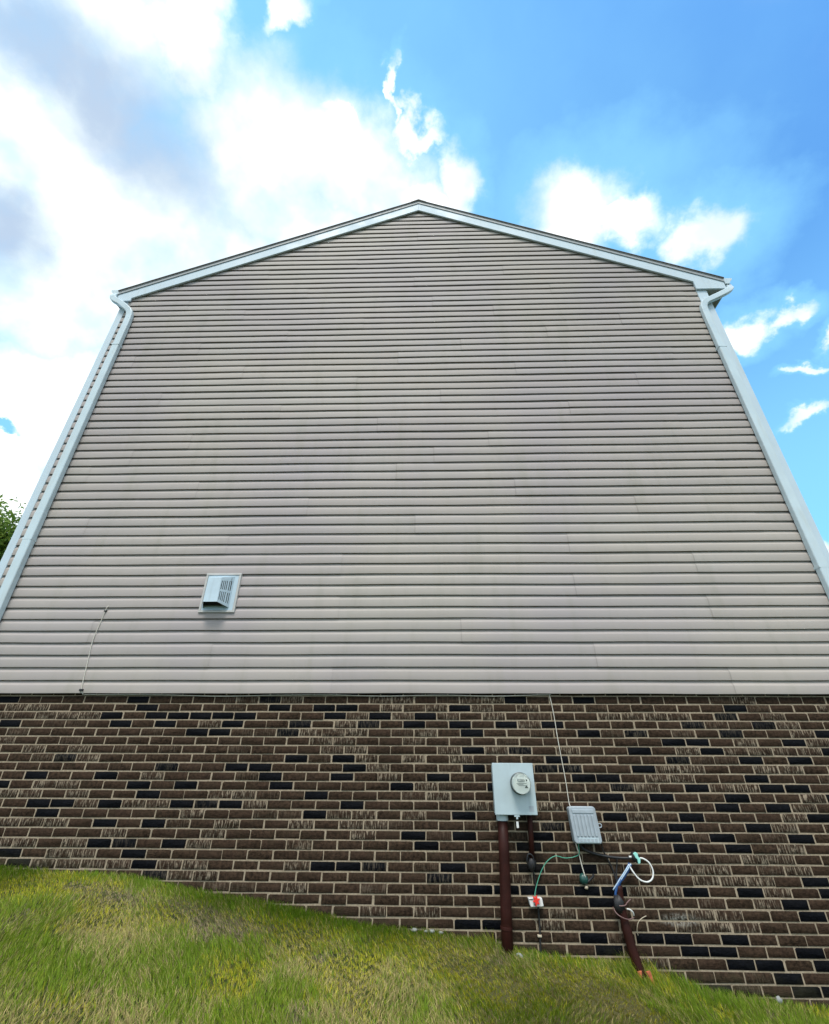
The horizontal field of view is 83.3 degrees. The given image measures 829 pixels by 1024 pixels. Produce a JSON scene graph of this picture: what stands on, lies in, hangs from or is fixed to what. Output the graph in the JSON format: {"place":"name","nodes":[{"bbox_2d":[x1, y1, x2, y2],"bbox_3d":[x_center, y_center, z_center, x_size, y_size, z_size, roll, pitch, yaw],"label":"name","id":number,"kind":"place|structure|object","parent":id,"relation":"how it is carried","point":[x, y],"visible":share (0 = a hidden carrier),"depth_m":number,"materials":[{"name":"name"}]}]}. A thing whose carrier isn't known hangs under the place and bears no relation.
{"place":"outdoors","nodes":[
{"label":"outdoors","id":0,"kind":"place"},
{"bbox_2d":[0,864,828,1023],"bbox_3d":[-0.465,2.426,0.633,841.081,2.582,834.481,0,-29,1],"label":"ground","id":1,"kind":"structure","parent":0,"point":[507,997],"depth_m":2.94,"materials":[{"name":"green plant"}]},
{"bbox_2d":[0,494,25,560],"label":"tree","id":2,"kind":"object","parent":1,"relation":"on","point":[6,534],"visible":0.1,"depth_m":13.18,"materials":[{"name":"green plant"}]},
{"bbox_2d":[0,199,828,1010],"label":"house","id":3,"kind":"structure","parent":1,"relation":"on","point":[386,459],"depth_m":4.61,"materials":[{"name":"beige plastic"}]},
{"bbox_2d":[198,573,242,612],"bbox_3d":[-1.968,0.791,4.685,0.366,0.415,0.160,0,-29,1],"label":"wall vent","id":4,"kind":"object","parent":3,"relation":"attached to","point":[220,592],"depth_m":4.66,"materials":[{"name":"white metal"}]},
{"bbox_2d":[79,606,569,805],"bbox_3d":[-0.929,1.670,4.249,4.400,1.694,0.038,0,-29,1],"label":"coaxial cable","id":5,"kind":"object","parent":3,"relation":"attached to","point":[81,689],"visible":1,"depth_m":4.26,"materials":[{"name":"white rubber"}]},
{"bbox_2d":[497,821,513,955],"bbox_3d":[0.680,2.886,3.490,0.120,0.970,0.089,0,-29,1],"label":"conduit pipe","id":6,"kind":"object","parent":3,"relation":"attached to","point":[506,927],"visible":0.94,"depth_m":3.49,"materials":[{"name":"brown metal"}]},
{"bbox_2d":[491,763,537,827],"bbox_3d":[0.805,2.276,3.757,0.333,0.449,0.231,0,-29,1],"label":"electric meter","id":7,"kind":"object","parent":3,"relation":"attached to","point":[513,786],"visible":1,"depth_m":3.73,"materials":[{"name":"grey paint"}]},
{"bbox_2d":[526,815,536,893],"bbox_3d":[0.904,2.656,3.637,0.084,0.514,0.064,0,-29,1],"label":"conduit","id":8,"kind":"object","parent":3,"relation":"attached to","point":[531,862],"visible":0.98,"depth_m":3.63,"materials":[{"name":"black metal"}]},
{"bbox_2d":[527,895,543,906],"bbox_3d":[0.905,2.906,3.489,0.107,0.073,0.077,0,-29,1],"label":"tag","id":9,"kind":"object","parent":3,"relation":"attached to","point":[535,901],"visible":1,"depth_m":3.47,"materials":[{"name":"white plastic"}]},
{"bbox_2d":[537,907,541,952],"bbox_3d":[0.916,3.107,3.408,0.033,0.362,0.023,0,-29,1],"label":"down wire","id":10,"kind":"object","parent":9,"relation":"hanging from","point":[539,935],"visible":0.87,"depth_m":3.42,"materials":[{"name":"black rubber"}]},
{"bbox_2d":[567,806,601,843],"bbox_3d":[1.355,2.479,3.699,0.255,0.250,0.106,0,-29,1],"label":"utility box","id":11,"kind":"object","parent":3,"relation":"attached to","point":[584,825],"visible":1,"depth_m":3.66,"materials":[{"name":"grey plastic"}]},
{"bbox_2d":[535,844,579,895],"bbox_3d":[1.094,2.740,3.582,0.380,0.346,0.036,0,-29,1],"label":"ground wire","id":12,"kind":"object","parent":11,"relation":"attached to","point":[548,860],"visible":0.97,"depth_m":3.62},
{"bbox_2d":[575,843,585,876],"bbox_3d":[1.279,2.689,3.603,0.056,0.237,0.021,8,-30,-14],"label":"drop wire","id":13,"kind":"object","parent":11,"relation":"hanging from","point":[580,859],"visible":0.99,"depth_m":3.61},
{"bbox_2d":[579,844,629,859],"bbox_3d":[1.474,2.633,3.631,0.379,0.115,0.039,0,-29,1],"label":"feed cable","id":14,"kind":"object","parent":11,"relation":"attached to","point":[601,855],"visible":0.91,"depth_m":3.62,"materials":[{"name":"black rubber"}]},
{"bbox_2d":[601,843,616,882],"bbox_3d":[1.497,2.714,3.590,0.093,0.293,0.035,5,-29,-8],"label":"drop cable","id":15,"kind":"object","parent":11,"relation":"hanging from","point":[609,863],"visible":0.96,"depth_m":3.60,"materials":[{"name":"black rubber"}]},
{"bbox_2d":[579,873,593,889],"bbox_3d":[1.315,2.813,3.554,0.118,0.103,0.050,0,-29,1],"label":"plug","id":16,"kind":"object","parent":3,"relation":"attached to","point":[583,880],"visible":1,"depth_m":3.55,"materials":[{"name":"green plastic"}]},
{"bbox_2d":[629,851,653,882],"bbox_3d":[1.721,2.702,3.555,0.177,0.190,0.067,-7,-30,13],"label":"coiled white cable","id":17,"kind":"object","parent":3,"relation":"attached to","point":[634,856],"visible":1,"depth_m":3.56,"materials":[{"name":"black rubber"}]},
{"bbox_2d":[613,886,654,985],"bbox_3d":[1.568,3.035,3.354,0.194,0.546,0.087,-15,-32,25],"label":"leaning pipe","id":18,"kind":"object","parent":1,"relation":"on","point":[629,938],"visible":0.85,"depth_m":3.35,"materials":[{"name":"brown metal"}]},
{"bbox_2d":[616,859,617,880],"bbox_3d":[1.553,2.762,3.566,0.031,0.188,0.031,10,-31,-17],"label":"branch cable","id":19,"kind":"object","parent":18,"relation":"attached to","point":[616,868],"visible":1,"depth_m":3.59,"materials":[{"name":"black rubber"}]},
{"bbox_2d":[613,862,631,894],"bbox_3d":[1.575,2.778,3.530,0.176,0.206,0.040,0,-29,1],"label":"wire bundle","id":20,"kind":"object","parent":18,"relation":"attached to","point":[623,876],"visible":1,"depth_m":3.52,"materials":[{"name":"blue plastic"}]},
{"bbox_2d":[613,907,633,919],"bbox_3d":[1.536,2.939,3.414,0.144,0.069,0.051,0,-29,1],"label":"loose wire","id":21,"kind":"object","parent":18,"relation":"hanging from","point":[622,917],"visible":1,"depth_m":3.39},
{"bbox_2d":[775,995,782,1004],"bbox_3d":[2.507,3.355,3.204,0.045,0.052,0.033,0,-29,1],"label":"pebble","id":22,"kind":"object","parent":1,"relation":"on","point":[779,999],"visible":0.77,"depth_m":3.20,"materials":[{"name":"stone"}]},
{"bbox_2d":[0,0,828,551],"label":"sky","id":23,"kind":"structure","parent":0,"point":[141,141],"materials":[{"name":"blue"}]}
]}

